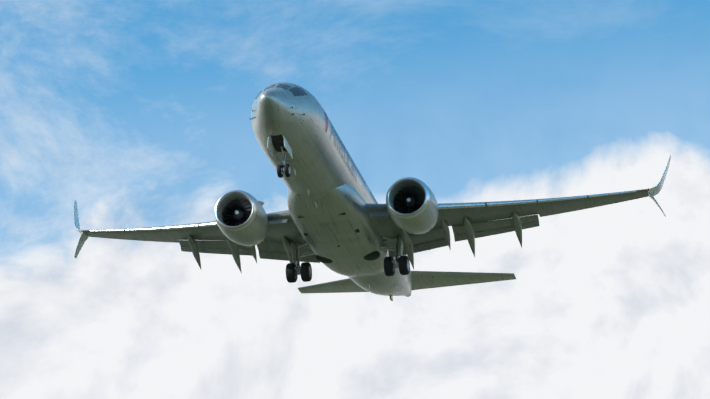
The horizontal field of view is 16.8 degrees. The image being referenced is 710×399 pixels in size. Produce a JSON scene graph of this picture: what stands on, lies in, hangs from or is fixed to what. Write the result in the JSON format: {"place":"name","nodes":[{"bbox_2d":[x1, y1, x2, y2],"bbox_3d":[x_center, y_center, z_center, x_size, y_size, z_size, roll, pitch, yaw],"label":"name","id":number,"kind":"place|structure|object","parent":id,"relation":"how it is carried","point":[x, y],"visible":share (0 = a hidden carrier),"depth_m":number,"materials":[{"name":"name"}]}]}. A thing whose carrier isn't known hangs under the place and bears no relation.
{"place":"outdoors","nodes":[
{"label":"outdoors","id":0,"kind":"place"},
{"bbox_2d":[74,200,319,277],"bbox_3d":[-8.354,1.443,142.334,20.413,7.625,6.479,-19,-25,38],"label":"wing","id":1,"kind":"structure","parent":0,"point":[195,239],"depth_m":140.67,"materials":[{"name":"grey metal"}]},
{"bbox_2d":[214,190,268,245],"bbox_3d":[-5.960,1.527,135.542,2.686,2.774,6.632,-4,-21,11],"label":"engine","id":2,"kind":"object","parent":1,"relation":"attached to","point":[241,218],"visible":1,"depth_m":133.20,"materials":[{"name":"paint"}]},
{"bbox_2d":[251,82,411,296],"bbox_3d":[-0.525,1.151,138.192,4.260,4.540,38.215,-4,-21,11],"label":"fuselage","id":3,"kind":"object","parent":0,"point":[321,168],"visible":0.94,"depth_m":130.33,"materials":[{"name":"paint"}]},
{"bbox_2d":[267,136,409,282],"bbox_3d":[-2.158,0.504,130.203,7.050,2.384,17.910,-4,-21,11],"label":"landing gear","id":4,"kind":"object","parent":3,"relation":"attached to","point":[303,270],"visible":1,"depth_m":137.23,"materials":[{"name":"grey rubber"}]},
{"bbox_2d":[325,112,356,180],"bbox_3d":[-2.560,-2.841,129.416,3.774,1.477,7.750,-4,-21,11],"label":"airline lettering","id":5,"kind":"object","parent":3,"relation":"attached to","point":[344,150],"visible":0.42,"depth_m":128.90,"materials":[{"name":"blue"}]},
{"bbox_2d":[298,271,515,300],"bbox_3d":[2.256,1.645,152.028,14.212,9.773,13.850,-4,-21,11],"label":"horizontal stabilizer","id":6,"kind":"object","parent":3,"relation":"attached to","point":[427,279],"visible":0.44,"depth_m":154.11},
{"bbox_2d":[0,0,709,398],"label":"sky","id":7,"kind":"structure","parent":0,"point":[137,113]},
{"bbox_2d":[81,107,648,293],"bbox_3d":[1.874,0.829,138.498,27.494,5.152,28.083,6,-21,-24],"label":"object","id":8,"kind":"object","parent":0,"point":[305,234],"visible":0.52,"depth_m":133.41,"materials":[{"name":"white paint"}]},
{"bbox_2d":[366,155,670,268],"bbox_3d":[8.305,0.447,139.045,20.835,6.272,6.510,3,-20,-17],"label":"wing","id":9,"kind":"structure","parent":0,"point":[470,222],"depth_m":137.84,"materials":[{"name":"grey metal"}]},
{"bbox_2d":[386,177,438,233],"bbox_3d":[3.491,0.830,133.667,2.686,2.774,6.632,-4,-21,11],"label":"engine","id":10,"kind":"object","parent":9,"relation":"attached to","point":[412,205],"visible":1,"depth_m":131.31,"materials":[{"name":"paint"}]}
]}

